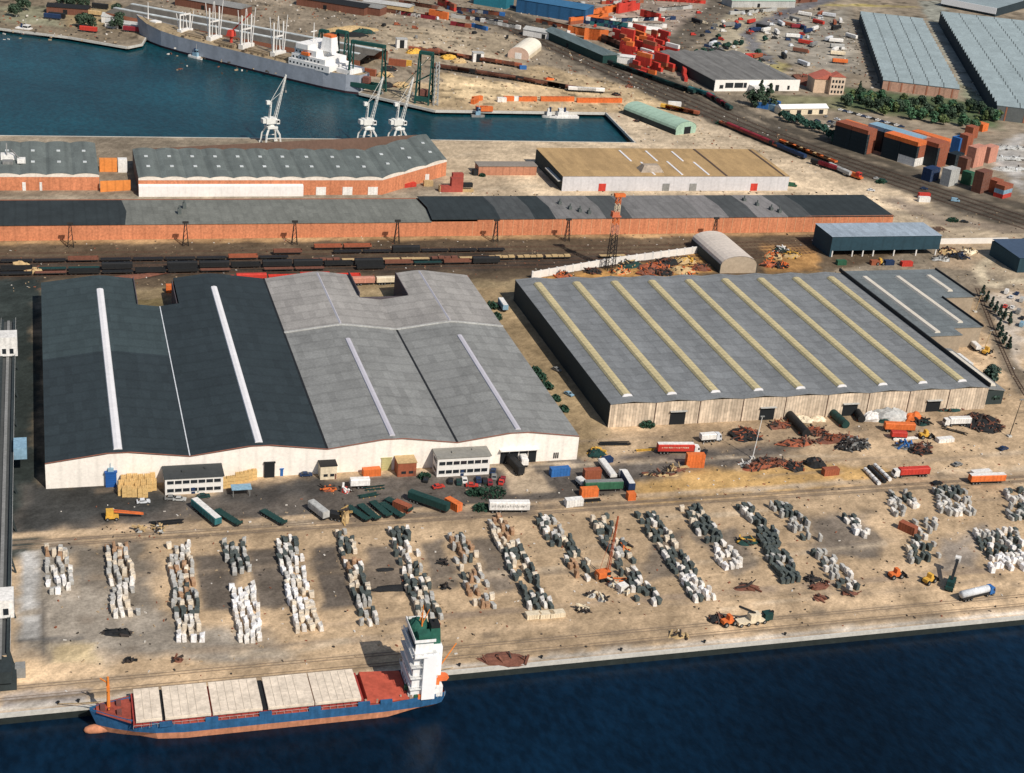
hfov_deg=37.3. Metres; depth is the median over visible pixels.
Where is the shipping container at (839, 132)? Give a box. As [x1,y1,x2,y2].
[834,129,850,137]
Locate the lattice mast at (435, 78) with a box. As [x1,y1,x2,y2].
[432,62,439,105]
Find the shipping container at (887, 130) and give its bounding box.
[884,128,902,132]
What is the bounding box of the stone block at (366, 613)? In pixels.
[364,610,368,617]
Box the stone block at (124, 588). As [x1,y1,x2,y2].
[122,584,127,593]
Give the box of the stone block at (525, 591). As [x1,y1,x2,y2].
[523,588,527,597]
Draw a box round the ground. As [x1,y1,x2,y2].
[0,0,1023,712]
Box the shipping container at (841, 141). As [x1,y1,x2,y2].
[833,137,849,145]
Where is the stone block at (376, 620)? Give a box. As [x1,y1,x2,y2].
[374,617,378,624]
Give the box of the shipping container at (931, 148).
[926,145,939,151]
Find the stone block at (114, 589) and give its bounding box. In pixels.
[112,587,116,593]
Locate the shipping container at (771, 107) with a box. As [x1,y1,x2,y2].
[768,103,774,110]
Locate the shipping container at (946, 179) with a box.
[940,176,951,182]
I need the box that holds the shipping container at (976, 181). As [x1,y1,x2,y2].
[973,179,984,184]
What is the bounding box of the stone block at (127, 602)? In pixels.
[125,599,130,607]
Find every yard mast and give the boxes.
[67,222,73,247]
[182,221,188,245]
[291,220,297,244]
[393,219,400,243]
[492,219,499,240]
[563,218,571,241]
[712,217,719,230]
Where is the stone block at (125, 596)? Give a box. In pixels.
[123,594,127,602]
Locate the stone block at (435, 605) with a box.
[432,602,438,612]
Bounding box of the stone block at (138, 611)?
[135,608,140,615]
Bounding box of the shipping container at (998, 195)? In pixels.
[993,192,1004,198]
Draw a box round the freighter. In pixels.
[136,0,368,93]
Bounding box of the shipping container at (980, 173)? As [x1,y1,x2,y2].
[975,170,986,176]
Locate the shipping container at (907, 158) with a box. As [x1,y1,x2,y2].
[898,154,916,162]
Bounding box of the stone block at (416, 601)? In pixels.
[414,599,418,609]
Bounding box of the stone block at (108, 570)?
[106,568,110,576]
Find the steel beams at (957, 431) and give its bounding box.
[941,426,967,435]
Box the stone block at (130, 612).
[127,607,132,616]
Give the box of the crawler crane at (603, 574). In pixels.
[595,516,626,582]
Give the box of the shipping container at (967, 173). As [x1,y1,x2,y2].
[962,170,973,176]
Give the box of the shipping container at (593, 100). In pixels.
[587,97,596,102]
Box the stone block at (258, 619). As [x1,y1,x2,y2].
[255,617,261,625]
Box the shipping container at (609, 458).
[601,455,613,462]
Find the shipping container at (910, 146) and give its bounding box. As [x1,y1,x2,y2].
[900,142,919,150]
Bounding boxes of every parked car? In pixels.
[136,498,149,504]
[165,494,174,500]
[173,495,186,501]
[196,493,210,498]
[299,471,312,476]
[423,476,428,482]
[432,483,444,489]
[448,477,452,483]
[456,478,461,485]
[462,476,467,483]
[466,482,477,487]
[475,476,481,482]
[482,477,487,483]
[488,478,492,485]
[490,467,495,473]
[491,473,496,479]
[498,478,503,484]
[552,366,561,371]
[564,391,573,396]
[788,182,796,186]
[931,480,942,485]
[951,197,959,201]
[952,461,962,466]
[998,445,1008,450]
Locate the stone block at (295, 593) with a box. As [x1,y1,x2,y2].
[294,590,297,599]
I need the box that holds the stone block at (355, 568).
[353,564,358,573]
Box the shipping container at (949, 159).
[946,157,957,162]
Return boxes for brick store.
[472,161,537,175]
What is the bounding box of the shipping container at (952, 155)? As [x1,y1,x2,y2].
[947,152,957,158]
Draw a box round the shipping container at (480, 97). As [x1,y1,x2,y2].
[472,95,482,100]
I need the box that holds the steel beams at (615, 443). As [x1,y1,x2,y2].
[599,441,630,445]
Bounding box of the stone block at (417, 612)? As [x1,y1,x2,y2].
[415,610,420,615]
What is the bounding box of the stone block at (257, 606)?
[256,602,259,611]
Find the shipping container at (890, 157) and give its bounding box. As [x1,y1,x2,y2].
[880,153,897,161]
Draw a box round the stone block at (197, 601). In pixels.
[195,597,199,606]
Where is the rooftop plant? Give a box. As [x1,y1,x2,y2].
[1,143,25,164]
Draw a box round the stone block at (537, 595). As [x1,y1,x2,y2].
[535,592,539,601]
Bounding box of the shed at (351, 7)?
[296,0,370,15]
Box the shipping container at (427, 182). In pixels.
[423,180,432,185]
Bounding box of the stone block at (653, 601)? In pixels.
[651,596,656,606]
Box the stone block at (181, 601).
[179,599,184,606]
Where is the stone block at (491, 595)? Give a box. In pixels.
[489,592,494,599]
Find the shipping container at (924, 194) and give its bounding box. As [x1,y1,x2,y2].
[917,192,930,197]
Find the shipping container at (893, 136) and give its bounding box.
[884,132,901,140]
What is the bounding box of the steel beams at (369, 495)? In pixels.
[358,492,378,498]
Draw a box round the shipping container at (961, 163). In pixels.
[957,160,968,166]
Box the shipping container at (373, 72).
[364,68,376,76]
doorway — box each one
[400,40,404,47]
[476,54,480,61]
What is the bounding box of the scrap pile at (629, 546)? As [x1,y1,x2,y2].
[620,541,633,550]
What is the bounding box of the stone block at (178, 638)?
[176,634,181,642]
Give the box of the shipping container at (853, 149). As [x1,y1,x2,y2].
[848,146,866,154]
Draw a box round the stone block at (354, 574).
[352,571,357,578]
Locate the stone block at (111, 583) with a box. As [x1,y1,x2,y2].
[108,578,113,586]
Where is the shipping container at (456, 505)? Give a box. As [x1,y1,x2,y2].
[444,496,462,511]
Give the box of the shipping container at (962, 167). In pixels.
[957,165,967,169]
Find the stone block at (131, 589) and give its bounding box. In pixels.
[129,586,134,593]
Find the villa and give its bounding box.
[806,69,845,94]
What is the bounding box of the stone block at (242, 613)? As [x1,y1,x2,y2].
[240,611,244,619]
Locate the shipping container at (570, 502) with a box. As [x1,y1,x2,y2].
[564,496,583,507]
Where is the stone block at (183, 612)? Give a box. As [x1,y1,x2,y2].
[181,610,185,619]
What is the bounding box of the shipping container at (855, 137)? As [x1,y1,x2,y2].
[851,134,868,142]
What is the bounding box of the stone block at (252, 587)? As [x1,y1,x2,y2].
[250,584,254,593]
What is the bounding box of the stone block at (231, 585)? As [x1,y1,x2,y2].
[229,583,234,590]
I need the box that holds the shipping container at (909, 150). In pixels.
[900,146,918,154]
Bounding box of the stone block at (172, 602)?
[171,598,174,608]
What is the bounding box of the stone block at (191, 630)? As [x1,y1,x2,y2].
[188,627,193,636]
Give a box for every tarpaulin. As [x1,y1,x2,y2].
[371,584,420,591]
[375,568,393,571]
[476,651,529,666]
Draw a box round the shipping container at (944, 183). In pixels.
[940,180,950,186]
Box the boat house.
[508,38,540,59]
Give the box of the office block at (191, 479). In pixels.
[162,463,224,494]
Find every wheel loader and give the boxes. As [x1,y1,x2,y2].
[720,613,736,627]
[876,258,884,265]
[887,567,908,579]
[918,429,934,439]
[921,572,939,585]
[981,346,993,355]
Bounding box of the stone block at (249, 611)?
[247,607,252,617]
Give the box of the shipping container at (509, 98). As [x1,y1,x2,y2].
[503,96,513,100]
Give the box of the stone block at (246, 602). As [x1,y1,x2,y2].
[244,600,249,607]
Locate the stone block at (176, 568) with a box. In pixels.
[174,564,179,573]
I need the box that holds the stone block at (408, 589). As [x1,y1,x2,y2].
[407,585,410,594]
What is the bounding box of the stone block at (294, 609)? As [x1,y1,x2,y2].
[292,605,296,613]
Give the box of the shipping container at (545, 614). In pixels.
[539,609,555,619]
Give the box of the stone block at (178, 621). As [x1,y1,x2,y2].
[176,618,181,627]
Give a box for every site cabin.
[318,459,337,479]
[394,455,417,476]
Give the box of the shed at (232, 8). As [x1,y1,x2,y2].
[175,0,251,16]
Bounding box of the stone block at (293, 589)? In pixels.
[291,587,297,594]
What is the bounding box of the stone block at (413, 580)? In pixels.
[411,578,417,582]
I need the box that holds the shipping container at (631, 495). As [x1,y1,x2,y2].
[625,490,636,500]
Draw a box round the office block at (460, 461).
[432,446,491,476]
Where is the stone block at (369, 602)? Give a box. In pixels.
[367,596,371,606]
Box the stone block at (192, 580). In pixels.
[189,577,195,586]
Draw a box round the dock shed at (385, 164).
[132,134,446,196]
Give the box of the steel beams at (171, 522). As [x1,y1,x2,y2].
[149,519,183,525]
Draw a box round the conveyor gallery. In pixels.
[0,319,26,690]
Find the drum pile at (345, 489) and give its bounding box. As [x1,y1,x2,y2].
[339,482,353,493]
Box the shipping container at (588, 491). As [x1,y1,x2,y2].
[579,486,598,497]
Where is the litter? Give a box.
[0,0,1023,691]
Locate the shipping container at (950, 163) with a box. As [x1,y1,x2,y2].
[945,161,956,165]
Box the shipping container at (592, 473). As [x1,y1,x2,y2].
[582,467,601,479]
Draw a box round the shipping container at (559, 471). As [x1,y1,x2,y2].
[549,465,570,476]
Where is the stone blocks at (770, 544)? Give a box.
[44,484,1023,602]
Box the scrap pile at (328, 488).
[319,483,336,491]
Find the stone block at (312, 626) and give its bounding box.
[309,622,314,630]
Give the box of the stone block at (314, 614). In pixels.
[312,612,317,620]
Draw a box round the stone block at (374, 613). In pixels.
[372,610,377,618]
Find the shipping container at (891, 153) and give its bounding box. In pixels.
[881,149,898,157]
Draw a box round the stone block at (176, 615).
[174,612,178,619]
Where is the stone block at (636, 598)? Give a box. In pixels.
[634,594,639,601]
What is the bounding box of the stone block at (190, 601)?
[187,599,193,606]
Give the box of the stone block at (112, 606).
[110,604,115,613]
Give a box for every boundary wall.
[531,246,697,277]
[940,238,1008,243]
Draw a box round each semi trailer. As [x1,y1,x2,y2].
[43,13,60,19]
[48,11,65,18]
[79,25,97,31]
[88,10,101,16]
[92,2,108,9]
[123,25,138,32]
[191,497,221,525]
[214,508,242,525]
[259,508,287,524]
[308,499,329,518]
[330,509,340,521]
[348,504,371,520]
[350,476,369,488]
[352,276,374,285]
[357,503,380,519]
[369,500,392,516]
[376,276,394,284]
[380,501,405,517]
[384,496,413,511]
[408,489,449,511]
[488,499,529,512]
[498,297,508,310]
[505,453,524,475]
[519,453,528,466]
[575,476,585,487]
[583,478,623,490]
[598,458,616,478]
[618,469,635,490]
[656,442,699,453]
[691,17,702,23]
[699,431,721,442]
[722,22,734,26]
[734,23,740,29]
[747,18,755,24]
[749,27,760,32]
[752,53,762,58]
[756,23,769,27]
[761,27,770,32]
[774,28,779,34]
[777,20,784,25]
[781,52,786,58]
[783,21,794,25]
[785,33,802,38]
[789,16,800,21]
[790,24,803,28]
[792,47,807,52]
[797,59,809,66]
[798,11,811,15]
[798,39,812,44]
[803,28,812,33]
[809,41,817,47]
[812,19,824,24]
[822,12,835,17]
[828,38,843,42]
[830,43,844,47]
[830,50,845,55]
[831,25,841,29]
[832,58,847,63]
[845,32,857,38]
[883,421,915,431]
[890,430,907,437]
[891,465,930,478]
[941,416,971,426]
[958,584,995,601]
[968,472,1006,484]
[970,341,981,350]
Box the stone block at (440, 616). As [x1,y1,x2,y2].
[438,613,443,619]
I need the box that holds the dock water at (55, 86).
[0,30,626,141]
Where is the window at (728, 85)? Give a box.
[725,83,733,87]
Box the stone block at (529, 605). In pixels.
[526,600,531,610]
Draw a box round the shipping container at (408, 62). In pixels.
[402,59,411,65]
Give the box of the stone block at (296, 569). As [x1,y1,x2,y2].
[294,565,298,572]
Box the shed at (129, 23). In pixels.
[104,18,137,28]
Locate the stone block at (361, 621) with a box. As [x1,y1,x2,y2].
[359,617,363,625]
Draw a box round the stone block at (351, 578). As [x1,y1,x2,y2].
[348,574,353,582]
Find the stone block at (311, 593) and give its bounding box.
[308,589,313,597]
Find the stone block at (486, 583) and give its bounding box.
[484,579,489,586]
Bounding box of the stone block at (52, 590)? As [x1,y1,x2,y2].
[50,586,54,594]
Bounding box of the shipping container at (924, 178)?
[921,176,931,181]
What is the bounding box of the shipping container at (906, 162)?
[897,158,916,166]
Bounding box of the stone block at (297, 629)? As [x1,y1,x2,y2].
[295,625,299,633]
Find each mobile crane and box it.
[105,508,143,521]
[735,605,773,627]
[944,555,961,591]
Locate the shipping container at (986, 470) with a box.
[970,468,992,472]
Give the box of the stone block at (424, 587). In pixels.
[422,585,427,594]
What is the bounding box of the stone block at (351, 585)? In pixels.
[349,582,354,590]
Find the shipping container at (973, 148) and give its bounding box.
[968,145,978,151]
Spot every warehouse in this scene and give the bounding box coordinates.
[41,270,579,488]
[514,268,990,427]
[535,148,789,190]
[660,49,799,91]
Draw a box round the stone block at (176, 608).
[173,606,178,611]
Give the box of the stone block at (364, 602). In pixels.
[363,597,366,607]
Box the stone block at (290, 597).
[287,595,292,605]
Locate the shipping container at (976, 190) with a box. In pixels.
[971,187,982,193]
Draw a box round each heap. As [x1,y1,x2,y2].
[12,261,29,264]
[23,265,41,273]
[40,272,169,288]
[324,32,367,36]
[327,25,378,31]
[352,28,375,33]
[376,71,393,77]
[382,65,396,71]
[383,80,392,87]
[393,81,409,87]
[406,48,419,53]
[440,54,456,59]
[450,57,466,63]
[553,269,571,277]
[583,267,602,274]
[609,265,630,274]
[618,258,641,268]
[635,266,655,275]
[636,261,668,269]
[655,257,679,265]
[655,266,673,275]
[666,265,698,274]
[676,256,695,264]
[688,263,710,271]
[706,46,724,50]
[725,425,762,442]
[735,534,759,545]
[738,458,752,466]
[742,454,781,471]
[759,259,776,268]
[761,456,793,466]
[763,250,781,259]
[768,417,790,429]
[772,245,788,253]
[773,260,788,268]
[774,435,816,446]
[782,249,801,258]
[783,460,804,472]
[791,74,807,85]
[796,415,814,424]
[803,456,826,468]
[807,424,828,436]
[811,415,826,421]
[816,431,858,444]
[833,440,860,452]
[838,436,870,449]
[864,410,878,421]
[872,407,906,421]
[891,438,912,449]
[906,411,921,421]
[908,444,932,456]
[910,417,933,425]
[913,440,932,447]
[931,254,951,261]
[938,246,956,254]
[939,408,963,411]
[947,252,970,259]
[958,247,978,255]
[960,411,1005,433]
[991,167,1009,171]
[996,154,1009,160]
[999,144,1007,149]
[1004,145,1016,149]
[1004,166,1015,171]
[1006,156,1017,160]
[1012,156,1023,160]
[1012,165,1023,171]
[1013,145,1023,149]
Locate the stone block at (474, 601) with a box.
[472,598,477,606]
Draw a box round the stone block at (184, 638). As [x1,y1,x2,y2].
[182,633,186,642]
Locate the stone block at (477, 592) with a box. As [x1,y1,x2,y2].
[475,587,480,595]
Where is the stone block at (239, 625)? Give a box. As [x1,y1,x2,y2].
[237,622,242,631]
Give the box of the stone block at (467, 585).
[465,582,469,591]
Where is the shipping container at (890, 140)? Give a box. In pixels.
[884,137,900,144]
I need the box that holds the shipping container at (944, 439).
[935,436,954,442]
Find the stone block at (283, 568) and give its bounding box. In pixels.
[281,565,285,574]
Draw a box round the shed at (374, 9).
[349,0,386,15]
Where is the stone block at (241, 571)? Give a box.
[239,566,243,573]
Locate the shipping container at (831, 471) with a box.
[821,466,839,476]
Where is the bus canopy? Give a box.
[231,483,251,496]
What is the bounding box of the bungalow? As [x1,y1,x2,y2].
[774,104,828,114]
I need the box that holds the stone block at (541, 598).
[539,595,544,604]
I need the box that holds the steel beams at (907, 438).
[892,436,918,440]
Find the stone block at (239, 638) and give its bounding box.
[237,634,242,642]
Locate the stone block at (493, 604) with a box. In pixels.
[490,601,496,608]
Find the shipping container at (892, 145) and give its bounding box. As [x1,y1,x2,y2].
[883,140,899,148]
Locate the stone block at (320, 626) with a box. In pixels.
[317,621,323,631]
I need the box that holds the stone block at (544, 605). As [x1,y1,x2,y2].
[542,600,547,608]
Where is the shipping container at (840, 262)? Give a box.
[835,259,846,265]
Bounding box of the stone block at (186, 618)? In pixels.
[184,614,188,622]
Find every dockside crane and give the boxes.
[318,29,329,37]
[335,29,349,60]
[348,39,386,94]
[399,50,433,105]
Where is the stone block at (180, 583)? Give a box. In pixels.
[178,580,182,586]
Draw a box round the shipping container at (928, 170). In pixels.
[923,167,933,173]
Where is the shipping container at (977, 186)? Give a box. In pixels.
[972,183,983,189]
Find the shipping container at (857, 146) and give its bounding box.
[849,142,867,150]
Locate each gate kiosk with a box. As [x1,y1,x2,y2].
[395,37,407,47]
[471,51,484,61]
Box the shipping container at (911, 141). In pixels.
[901,137,920,146]
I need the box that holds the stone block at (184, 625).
[182,622,186,631]
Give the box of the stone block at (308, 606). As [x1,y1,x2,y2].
[305,604,310,612]
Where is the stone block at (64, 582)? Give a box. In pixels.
[62,576,66,585]
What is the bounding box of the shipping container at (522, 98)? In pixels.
[519,96,527,101]
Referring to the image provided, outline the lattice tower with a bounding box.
[605,193,625,270]
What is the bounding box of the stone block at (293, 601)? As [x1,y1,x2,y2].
[290,599,296,607]
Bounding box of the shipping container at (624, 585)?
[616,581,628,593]
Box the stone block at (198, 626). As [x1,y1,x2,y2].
[196,621,200,631]
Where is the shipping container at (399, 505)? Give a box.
[392,498,411,513]
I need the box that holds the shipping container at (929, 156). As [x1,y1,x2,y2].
[924,153,938,159]
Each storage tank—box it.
[786,411,810,436]
[829,409,849,427]
[853,408,865,422]
[863,467,880,484]
[867,465,886,482]
[873,463,891,480]
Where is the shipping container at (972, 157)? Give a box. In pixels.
[966,154,976,159]
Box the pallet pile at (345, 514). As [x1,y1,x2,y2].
[338,504,352,525]
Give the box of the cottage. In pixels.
[101,12,114,22]
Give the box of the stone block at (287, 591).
[285,587,290,597]
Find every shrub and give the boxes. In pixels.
[417,472,430,479]
[466,487,483,497]
[473,502,488,512]
[476,484,505,499]
[487,300,498,309]
[494,311,502,320]
[532,365,541,372]
[536,371,547,380]
[542,380,553,389]
[551,394,561,401]
[559,404,569,412]
[639,420,655,428]
[875,178,885,183]
[947,217,958,221]
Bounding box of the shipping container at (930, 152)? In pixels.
[925,149,938,155]
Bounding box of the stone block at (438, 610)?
[436,607,441,616]
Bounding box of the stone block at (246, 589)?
[244,585,249,595]
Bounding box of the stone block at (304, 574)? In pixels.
[302,572,306,578]
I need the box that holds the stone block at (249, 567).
[247,564,251,571]
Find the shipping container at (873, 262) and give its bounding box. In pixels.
[869,259,880,265]
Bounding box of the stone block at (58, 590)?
[55,586,60,594]
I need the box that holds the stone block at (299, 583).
[296,578,301,587]
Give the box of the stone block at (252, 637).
[250,632,254,643]
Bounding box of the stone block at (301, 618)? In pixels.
[299,613,304,622]
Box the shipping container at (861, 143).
[850,138,868,146]
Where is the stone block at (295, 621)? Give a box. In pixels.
[293,618,298,626]
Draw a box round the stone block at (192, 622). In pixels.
[190,619,194,627]
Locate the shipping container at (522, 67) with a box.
[519,65,526,69]
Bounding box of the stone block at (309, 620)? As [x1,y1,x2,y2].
[307,618,312,626]
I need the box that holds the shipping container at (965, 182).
[960,179,971,185]
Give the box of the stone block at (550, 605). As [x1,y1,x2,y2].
[548,601,553,608]
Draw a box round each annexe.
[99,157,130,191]
[946,348,1004,404]
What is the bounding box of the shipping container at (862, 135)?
[851,130,869,138]
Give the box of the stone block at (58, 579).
[56,576,60,583]
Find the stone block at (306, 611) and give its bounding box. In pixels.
[304,608,308,615]
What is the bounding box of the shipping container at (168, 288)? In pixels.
[166,284,171,292]
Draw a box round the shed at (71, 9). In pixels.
[46,2,90,14]
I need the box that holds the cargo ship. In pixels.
[59,605,456,738]
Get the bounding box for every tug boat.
[5,19,40,35]
[188,44,201,59]
[471,102,484,117]
[542,102,554,117]
[550,107,578,118]
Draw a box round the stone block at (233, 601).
[231,599,236,607]
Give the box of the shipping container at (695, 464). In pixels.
[684,459,704,467]
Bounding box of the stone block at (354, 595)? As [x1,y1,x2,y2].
[353,591,356,599]
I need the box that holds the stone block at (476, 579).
[474,575,479,582]
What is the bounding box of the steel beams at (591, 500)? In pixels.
[584,498,600,502]
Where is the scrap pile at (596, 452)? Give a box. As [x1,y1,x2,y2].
[586,446,606,458]
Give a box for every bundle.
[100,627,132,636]
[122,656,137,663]
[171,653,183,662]
[436,556,448,566]
[440,581,451,589]
[575,607,591,612]
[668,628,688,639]
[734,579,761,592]
[803,571,822,581]
[809,579,830,589]
[812,593,829,602]
[840,587,861,596]
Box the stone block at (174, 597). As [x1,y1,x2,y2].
[172,594,176,604]
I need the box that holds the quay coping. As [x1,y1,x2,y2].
[0,615,1023,717]
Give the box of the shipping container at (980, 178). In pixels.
[974,174,984,180]
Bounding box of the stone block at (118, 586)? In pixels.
[116,584,121,593]
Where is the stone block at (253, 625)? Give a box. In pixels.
[251,622,255,632]
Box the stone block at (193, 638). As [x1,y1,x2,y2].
[191,634,196,642]
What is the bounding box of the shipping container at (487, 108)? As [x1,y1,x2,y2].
[481,106,492,111]
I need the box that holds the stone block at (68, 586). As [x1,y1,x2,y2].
[66,582,70,590]
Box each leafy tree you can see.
[7,3,21,14]
[16,0,30,10]
[69,0,84,4]
[74,13,87,24]
[83,14,96,26]
[108,16,123,29]
[111,3,122,8]
[115,11,124,19]
[742,88,757,104]
[778,110,787,118]
[783,112,791,121]
[787,114,796,123]
[797,116,804,124]
[801,118,808,127]
[808,120,815,128]
[813,123,822,132]
[820,123,828,133]
[825,129,831,138]
[840,94,851,106]
[854,87,866,93]
[857,91,867,101]
[860,96,872,109]
[867,90,874,96]
[868,92,876,100]
[871,99,883,112]
[875,89,886,98]
[879,104,889,114]
[881,96,891,107]
[888,99,894,109]
[890,101,898,111]
[895,98,907,110]
[899,93,907,99]
[901,99,910,111]
[906,107,916,119]
[908,97,918,106]
[915,95,928,107]
[916,107,928,119]
[924,104,933,117]
[929,111,939,123]
[931,95,944,104]
[934,104,942,113]
[938,103,948,115]
[938,114,949,124]
[945,107,956,119]
[947,99,956,107]
[952,103,965,115]
[957,113,970,126]
[965,98,975,111]
[970,119,980,125]
[972,101,986,113]
[981,110,988,120]
[983,364,1001,381]
[986,107,994,120]
[990,109,1000,121]
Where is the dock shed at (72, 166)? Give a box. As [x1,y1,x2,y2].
[0,141,99,190]
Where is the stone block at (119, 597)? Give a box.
[117,594,122,604]
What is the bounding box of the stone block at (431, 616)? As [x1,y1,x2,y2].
[429,612,434,618]
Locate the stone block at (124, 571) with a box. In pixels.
[122,566,126,576]
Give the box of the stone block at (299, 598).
[296,596,302,601]
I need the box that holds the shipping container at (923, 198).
[917,196,930,201]
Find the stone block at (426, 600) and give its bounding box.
[424,598,430,607]
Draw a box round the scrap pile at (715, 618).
[706,612,725,623]
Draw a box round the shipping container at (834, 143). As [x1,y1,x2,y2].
[832,141,848,149]
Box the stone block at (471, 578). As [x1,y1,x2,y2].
[469,573,473,582]
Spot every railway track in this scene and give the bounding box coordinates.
[0,226,940,254]
[0,227,944,263]
[0,229,946,271]
[0,229,946,276]
[0,603,1023,701]
[6,227,938,258]
[12,476,1023,543]
[12,480,1023,548]
[17,594,1023,688]
[32,228,942,267]
[468,13,1022,228]
[476,13,1023,224]
[487,14,1023,220]
[497,15,1023,216]
[975,288,1023,394]
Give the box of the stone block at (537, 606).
[535,602,540,609]
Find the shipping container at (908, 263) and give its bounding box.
[900,260,912,266]
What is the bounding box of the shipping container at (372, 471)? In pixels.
[362,466,380,476]
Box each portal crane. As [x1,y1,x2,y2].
[259,74,286,142]
[357,76,383,137]
[388,77,413,135]
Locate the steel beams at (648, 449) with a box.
[636,448,655,451]
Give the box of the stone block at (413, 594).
[410,591,416,597]
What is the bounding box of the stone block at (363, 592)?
[360,590,367,596]
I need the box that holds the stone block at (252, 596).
[250,593,254,602]
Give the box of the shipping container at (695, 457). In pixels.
[685,452,705,461]
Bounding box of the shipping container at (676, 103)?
[668,101,681,106]
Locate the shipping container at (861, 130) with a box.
[852,126,870,134]
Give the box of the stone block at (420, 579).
[418,576,423,585]
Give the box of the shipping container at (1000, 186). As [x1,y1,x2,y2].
[995,183,1006,189]
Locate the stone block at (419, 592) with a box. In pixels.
[417,589,421,598]
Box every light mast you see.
[750,416,764,458]
[1006,399,1023,437]
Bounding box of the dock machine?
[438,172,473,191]
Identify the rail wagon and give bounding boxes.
[0,265,31,271]
[0,271,31,275]
[1,259,31,263]
[34,258,65,262]
[35,266,65,270]
[35,270,66,275]
[68,255,98,262]
[68,266,99,267]
[68,268,99,274]
[101,257,130,261]
[101,261,132,269]
[102,269,132,274]
[133,257,162,261]
[135,267,165,273]
[165,256,194,260]
[167,260,197,267]
[168,266,198,272]
[197,256,226,259]
[199,260,228,267]
[200,268,230,272]
[228,253,257,259]
[231,261,260,267]
[236,272,266,277]
[259,255,288,259]
[262,259,291,266]
[264,267,293,271]
[268,274,291,277]
[273,248,301,254]
[293,259,322,266]
[295,266,324,270]
[312,257,339,260]
[314,243,341,249]
[324,260,352,266]
[333,249,361,253]
[340,273,360,275]
[343,243,371,248]
[354,258,382,264]
[356,263,385,269]
[363,249,390,253]
[384,259,412,265]
[392,245,419,252]
[401,257,429,260]
[414,260,441,264]
[421,248,448,252]
[430,255,457,260]
[434,63,450,70]
[440,51,456,56]
[443,258,470,264]
[449,248,476,251]
[451,66,469,72]
[457,67,475,73]
[469,68,487,75]
[472,256,499,263]
[477,247,504,251]
[481,57,495,63]
[484,58,501,64]
[488,72,505,78]
[489,255,514,259]
[497,59,514,66]
[504,60,521,67]
[506,74,523,81]
[514,75,528,82]
[516,254,543,259]
[524,77,541,84]
[541,80,559,87]
[544,254,570,258]
[547,81,564,88]
[568,86,585,91]
[577,86,595,92]
[586,87,604,92]
[599,254,625,257]
[607,60,620,67]
[612,62,624,69]
[624,65,636,73]
[640,71,651,79]
[646,73,657,81]
[658,77,670,85]
[660,103,678,111]
[665,104,683,112]
[669,81,680,89]
[670,105,688,113]
[674,83,686,91]
[675,107,693,114]
[681,85,695,93]
[683,109,699,115]
[706,92,716,101]
[721,101,732,109]
[726,122,739,130]
[737,126,750,136]
[748,131,763,140]
[759,136,773,146]
[768,140,782,149]
[776,143,790,152]
[779,139,792,147]
[785,141,802,150]
[789,149,806,158]
[805,149,823,158]
[810,158,828,168]
[812,152,830,160]
[818,160,837,170]
[819,155,837,163]
[829,162,842,173]
[836,165,851,176]
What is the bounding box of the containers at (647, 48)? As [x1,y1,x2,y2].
[387,0,998,166]
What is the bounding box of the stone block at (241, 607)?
[239,603,244,610]
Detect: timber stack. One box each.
[118,479,123,485]
[118,485,121,495]
[122,485,126,496]
[124,479,129,485]
[126,473,131,479]
[127,485,131,496]
[129,478,134,485]
[132,473,137,479]
[132,486,137,496]
[135,480,139,492]
[137,486,142,497]
[138,473,143,479]
[140,479,145,485]
[142,485,147,497]
[146,477,151,491]
[152,478,156,490]
[223,477,226,488]
[226,475,231,487]
[230,475,235,483]
[235,472,240,483]
[240,471,244,482]
[244,470,248,481]
[248,469,252,480]
[252,468,256,479]
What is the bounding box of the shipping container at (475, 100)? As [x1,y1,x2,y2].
[471,97,478,103]
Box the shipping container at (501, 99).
[497,97,506,101]
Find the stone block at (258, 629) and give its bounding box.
[256,627,260,636]
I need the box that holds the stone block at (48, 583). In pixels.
[45,579,50,586]
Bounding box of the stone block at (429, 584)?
[426,581,431,589]
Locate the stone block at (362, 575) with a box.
[360,572,365,580]
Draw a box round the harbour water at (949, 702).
[0,625,1023,772]
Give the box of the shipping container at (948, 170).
[942,167,953,173]
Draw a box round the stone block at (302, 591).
[300,587,305,595]
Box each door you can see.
[22,182,25,190]
[104,470,116,486]
[264,461,275,477]
[316,187,325,194]
[342,187,352,194]
[368,187,377,194]
[381,457,392,470]
[500,452,508,463]
[510,451,517,458]
[515,52,521,58]
[528,450,536,461]
[598,184,605,190]
[662,184,669,190]
[669,410,687,424]
[689,184,696,190]
[750,183,757,190]
[759,406,776,419]
[841,403,859,415]
[925,399,942,411]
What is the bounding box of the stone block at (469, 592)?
[467,589,472,596]
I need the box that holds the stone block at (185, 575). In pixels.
[183,573,188,581]
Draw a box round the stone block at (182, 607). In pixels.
[180,605,186,610]
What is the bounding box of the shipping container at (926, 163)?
[922,161,936,165]
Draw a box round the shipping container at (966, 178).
[961,175,972,181]
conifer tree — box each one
[752,80,767,107]
[762,83,778,104]
[854,81,861,100]
[979,285,985,296]
[984,291,989,302]
[989,296,994,308]
[992,301,998,312]
[996,318,1001,330]
[997,304,1002,316]
[998,325,1004,337]
[1001,308,1007,319]
[1001,332,1007,344]
[1005,336,1012,348]
[1007,311,1012,323]
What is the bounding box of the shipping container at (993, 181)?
[990,178,999,184]
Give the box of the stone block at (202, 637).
[199,631,204,642]
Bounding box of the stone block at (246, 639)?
[244,634,248,643]
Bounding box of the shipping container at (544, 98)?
[540,96,549,101]
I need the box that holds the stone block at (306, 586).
[304,582,309,589]
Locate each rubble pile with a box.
[131,524,146,532]
[151,521,163,531]
[154,526,165,533]
[575,603,589,612]
[584,590,597,597]
[596,592,609,601]
[607,577,618,587]
[616,585,629,595]
[641,468,678,476]
[662,461,688,471]
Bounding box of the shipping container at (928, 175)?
[922,171,932,177]

